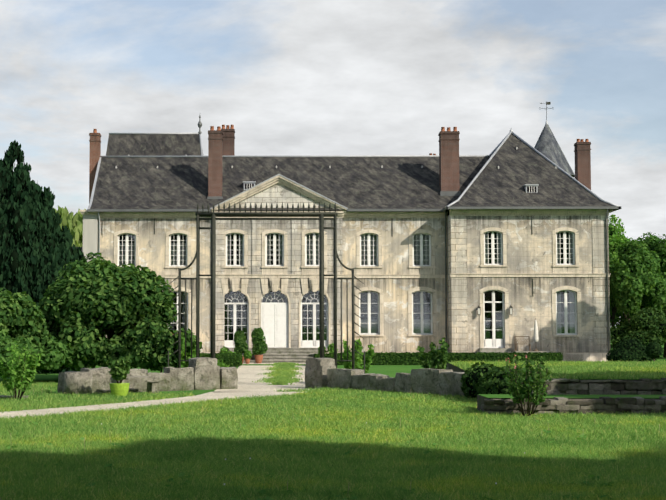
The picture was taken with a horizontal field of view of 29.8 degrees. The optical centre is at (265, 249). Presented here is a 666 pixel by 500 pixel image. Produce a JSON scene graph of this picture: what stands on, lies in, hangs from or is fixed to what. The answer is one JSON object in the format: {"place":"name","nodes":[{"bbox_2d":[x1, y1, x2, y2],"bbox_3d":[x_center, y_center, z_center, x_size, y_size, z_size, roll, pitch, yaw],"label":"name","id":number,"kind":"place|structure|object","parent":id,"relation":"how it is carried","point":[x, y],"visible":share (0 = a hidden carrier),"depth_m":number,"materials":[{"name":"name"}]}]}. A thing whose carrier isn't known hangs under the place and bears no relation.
{"place":"outdoors","nodes":[
{"label":"outdoors","id":0,"kind":"place"},
{"bbox_2d":[0,362,308,418],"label":"gravel path","id":1,"kind":"structure","parent":0,"point":[247,376],"depth_m":40.65,"materials":[{"name":"beige gravel"}]},
{"bbox_2d":[217,359,228,366],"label":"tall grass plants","id":2,"kind":"object","parent":1,"relation":"on","point":[221,363],"depth_m":48.27,"materials":[{"name":"green plant"}]},
{"bbox_2d":[216,353,241,366],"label":"box hedge","id":3,"kind":"object","parent":1,"relation":"on","point":[232,360],"depth_m":68.06,"materials":[{"name":"green plant"}]},
{"bbox_2d":[242,355,262,363],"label":"terracotta pots","id":4,"kind":"object","parent":1,"relation":"on","point":[258,358],"visible":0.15,"depth_m":74.39,"materials":[{"name":"orange ceramic"}]},
{"bbox_2d":[233,330,248,353],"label":"topiary shrub","id":5,"kind":"object","parent":4,"relation":"on","point":[241,344],"visible":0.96,"depth_m":74.40,"materials":[{"name":"green plant"}]},
{"bbox_2d":[243,350,251,358],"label":"pot plant","id":6,"kind":"object","parent":4,"relation":"on","point":[247,354],"visible":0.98,"depth_m":73.69,"materials":[{"name":"green plant"}]},
{"bbox_2d":[251,327,267,354],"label":"topiary shrub","id":7,"kind":"object","parent":4,"relation":"on","point":[258,339],"visible":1,"depth_m":74.48,"materials":[{"name":"green plant"}]},
{"bbox_2d":[219,346,228,352],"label":"shrub","id":8,"kind":"object","parent":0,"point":[224,349],"visible":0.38,"depth_m":74.85,"materials":[{"name":"green plant"}]},
{"bbox_2d":[327,343,337,352],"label":"shrub","id":9,"kind":"object","parent":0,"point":[331,347],"visible":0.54,"depth_m":74.58,"materials":[{"name":"green plant"}]},
{"bbox_2d":[0,331,665,499],"bbox_3d":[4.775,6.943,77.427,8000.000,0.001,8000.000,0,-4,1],"label":"lawn","id":10,"kind":"structure","parent":0,"point":[390,370],"depth_m":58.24,"materials":[{"name":"green plant"}]},
{"bbox_2d":[0,340,41,399],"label":"bush","id":11,"kind":"object","parent":10,"relation":"on","point":[17,371],"visible":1,"depth_m":36.10,"materials":[{"name":"green plant"}]},
{"bbox_2d":[0,140,42,201],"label":"conifer tree","id":12,"kind":"object","parent":10,"relation":"on","point":[13,152],"visible":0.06,"depth_m":61.94,"materials":[{"name":"green plant"}]},
{"bbox_2d":[0,288,48,342],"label":"hedge tree","id":13,"kind":"object","parent":10,"relation":"on","point":[21,316],"visible":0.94,"depth_m":47.94,"materials":[{"name":"green plant"}]},
{"bbox_2d":[0,166,58,296],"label":"conifer tree","id":14,"kind":"object","parent":10,"relation":"on","point":[22,218],"visible":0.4,"depth_m":58.28,"materials":[{"name":"green plant"}]},
{"bbox_2d":[0,330,78,377],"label":"hedge","id":15,"kind":"object","parent":10,"relation":"on","point":[55,352],"visible":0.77,"depth_m":46.48,"materials":[{"name":"green plant"}]},
{"bbox_2d":[13,206,71,373],"bbox_3d":[-10.508,2.006,58.910,3.511,7.996,3.319,0,-4,1],"label":"conifer tree","id":16,"kind":"object","parent":10,"relation":"on","point":[45,266],"visible":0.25,"depth_m":57.90,"materials":[{"name":"green plant"}]},
{"bbox_2d":[40,186,86,370],"bbox_3d":[-10.671,1.506,60.974,3.842,9.244,3.742,0,-4,1],"label":"conifer tree","id":17,"kind":"object","parent":10,"relation":"on","point":[64,238],"visible":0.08,"depth_m":60.77,"materials":[{"name":"green plant"}]},
{"bbox_2d":[53,205,85,246],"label":"willow tree","id":18,"kind":"object","parent":10,"relation":"on","point":[72,222],"visible":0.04,"depth_m":104.30,"materials":[{"name":"green plant"}]},
{"bbox_2d":[25,330,159,374],"bbox_3d":[-6.890,3.941,50.017,6.562,1.987,5.648,0,-4,1],"label":"bush","id":19,"kind":"object","parent":10,"relation":"on","point":[112,348],"visible":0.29,"depth_m":48.08,"materials":[{"name":"green plant"}]},
{"bbox_2d":[35,252,176,370],"bbox_3d":[-6.581,2.714,50.811,6.057,5.246,6.090,0,-4,1],"label":"large bush","id":20,"kind":"object","parent":10,"relation":"on","point":[85,301],"visible":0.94,"depth_m":49.02,"materials":[{"name":"green plant"}]},
{"bbox_2d":[109,383,129,396],"bbox_3d":[-4.446,4.283,38.023,0.645,0.460,0.635,0,-4,1],"label":"plant pot","id":21,"kind":"object","parent":10,"relation":"on","point":[121,389],"visible":0.85,"depth_m":37.78,"materials":[{"name":"ceramic"}]},
{"bbox_2d":[107,355,131,382],"bbox_3d":[-4.421,3.657,38.148,0.701,0.896,0.674,-2,-4,25],"label":"potted plant","id":22,"kind":"object","parent":21,"relation":"on","point":[119,370],"visible":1,"depth_m":37.98,"materials":[{"name":"green plant"}]},
{"bbox_2d":[130,317,202,372],"bbox_3d":[-3.755,3.825,47.172,2.789,2.554,2.781,0,-4,1],"label":"tree shrub behind wall","id":23,"kind":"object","parent":10,"relation":"on","point":[150,344],"depth_m":46.26,"materials":[{"name":"green plant"}]},
{"bbox_2d":[171,331,199,367],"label":"gate plants","id":24,"kind":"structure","parent":10,"relation":"on","point":[184,364],"depth_m":46.29,"materials":[{"name":"green plant"}]},
{"bbox_2d":[184,352,241,361],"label":"hedge","id":25,"kind":"object","parent":10,"relation":"on","point":[207,355],"visible":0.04,"depth_m":70.97,"materials":[{"name":"green plant"}]},
{"bbox_2d":[0,357,471,398],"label":"garden walls stone blocks","id":26,"kind":"structure","parent":10,"relation":"on","point":[202,373],"depth_m":41.45,"materials":[{"name":"grey stone"}]},
{"bbox_2d":[168,202,364,373],"bbox_3d":[0.025,1.615,45.136,7.107,6.661,0.645,0,-4,1],"label":"iron gateway","id":27,"kind":"object","parent":10,"relation":"on","point":[213,215],"visible":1,"depth_m":45.02,"materials":[{"name":"black metal"}]},
{"bbox_2d":[313,353,333,358],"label":"box hedge","id":28,"kind":"object","parent":10,"relation":"on","point":[327,355],"depth_m":68.03,"materials":[{"name":"green plant"}]},
{"bbox_2d":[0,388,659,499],"bbox_3d":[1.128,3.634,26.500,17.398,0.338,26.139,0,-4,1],"label":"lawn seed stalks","id":29,"kind":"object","parent":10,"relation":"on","point":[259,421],"visible":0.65,"depth_m":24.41,"materials":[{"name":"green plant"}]},
{"bbox_2d":[79,101,620,362],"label":"chateau","id":30,"kind":"structure","parent":10,"relation":"on","point":[445,243],"depth_m":77.72,"materials":[{"name":"stone"}]},
{"bbox_2d":[477,305,512,314],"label":"wall lanterns","id":31,"kind":"object","parent":30,"relation":"attached to","point":[480,310],"visible":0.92,"depth_m":75.61,"materials":[{"name":"black metal"}]},
{"bbox_2d":[340,338,374,373],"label":"gate plants","id":32,"kind":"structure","parent":10,"relation":"on","point":[358,357],"depth_m":46.84,"materials":[{"name":"green plant"}]},
{"bbox_2d":[331,352,563,364],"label":"hedge","id":33,"kind":"object","parent":10,"relation":"on","point":[395,358],"visible":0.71,"depth_m":70.80,"materials":[{"name":"green plant"}]},
{"bbox_2d":[460,362,528,399],"bbox_3d":[6.808,3.832,35.573,1.928,1.213,4.439,0,-4,-5],"label":"dark bush","id":34,"kind":"object","parent":10,"relation":"on","point":[483,378],"visible":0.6,"depth_m":35.16,"materials":[{"name":"green plant"}]},
{"bbox_2d":[503,354,551,415],"bbox_3d":[6.241,3.248,29.773,1.177,1.526,1.218,0,-4,1],"label":"rose bush","id":35,"kind":"object","parent":10,"relation":"on","point":[535,397],"visible":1,"depth_m":29.67,"materials":[{"name":"green plant"}]},
{"bbox_2d":[512,351,552,352],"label":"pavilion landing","id":36,"kind":"object","parent":10,"relation":"on","point":[532,351],"visible":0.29,"depth_m":74.14,"materials":[{"name":"stone"}]},
{"bbox_2d":[514,318,538,350],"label":"garden furniture","id":37,"kind":"object","parent":36,"relation":"on","point":[523,342],"visible":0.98,"depth_m":75.20,"materials":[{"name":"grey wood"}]},
{"bbox_2d":[533,320,538,341],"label":"parasol canvas","id":38,"kind":"object","parent":37,"relation":"attached to","point":[535,337],"visible":0.96,"depth_m":74.71,"materials":[{"name":"white fabric"}]},
{"bbox_2d":[446,363,665,415],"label":"stone wall","id":39,"kind":"structure","parent":10,"relation":"on","point":[639,386],"depth_m":30.69,"materials":[{"name":"grey stone"}]},
{"bbox_2d":[608,214,638,348],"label":"tree","id":40,"kind":"object","parent":10,"relation":"on","point":[616,238],"visible":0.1,"depth_m":93.52,"materials":[{"name":"green plant"}]},
{"bbox_2d":[606,337,656,361],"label":"dark yew bush","id":41,"kind":"object","parent":10,"relation":"on","point":[630,349],"visible":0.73,"depth_m":68.58,"materials":[{"name":"green plant"}]},
{"bbox_2d":[609,238,665,326],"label":"tree","id":42,"kind":"object","parent":10,"relation":"on","point":[636,281],"visible":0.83,"depth_m":84.89,"materials":[{"name":"green plant"}]},
{"bbox_2d":[610,303,665,348],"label":"shrubs","id":43,"kind":"object","parent":10,"relation":"on","point":[643,324],"visible":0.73,"depth_m":82.05,"materials":[{"name":"green plant"}]},
{"bbox_2d":[636,232,665,244],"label":"tree","id":44,"kind":"object","parent":10,"relation":"on","point":[649,233],"depth_m":97.98,"materials":[{"name":"green plant"}]},
{"bbox_2d":[638,234,665,356],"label":"tree","id":45,"kind":"object","parent":10,"relation":"on","point":[657,246],"visible":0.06,"depth_m":88.04,"materials":[{"name":"green plant"}]},
{"bbox_2d":[0,0,665,327],"label":"sky","id":46,"kind":"structure","parent":0,"point":[291,77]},
{"bbox_2d":[416,337,448,368],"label":"wall plants","id":47,"kind":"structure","parent":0,"point":[440,356],"depth_m":39.86,"materials":[{"name":"green plant"}]},
{"bbox_2d":[478,394,665,397],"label":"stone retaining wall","id":48,"kind":"structure","parent":0,"point":[559,395],"depth_m":31.59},
{"bbox_2d":[610,307,623,327],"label":"tree","id":49,"kind":"object","parent":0,"point":[618,312],"depth_m":103.41,"materials":[{"name":"green plant"}]},
{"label":"raised lawn","id":50,"kind":"structure","parent":0,"visible":0},
{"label":"topiary stems and planter","id":51,"kind":"object","parent":50,"relation":"on","visible":0},
{"bbox_2d":[645,341,662,358],"bbox_3d":[14.301,3.684,45.955,0.650,0.640,0.640,0,-4,1],"label":"topiary ball","id":52,"kind":"object","parent":51,"relation":"on","point":[653,350],"visible":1,"depth_m":45.77,"materials":[{"name":"green plant"}]}
]}

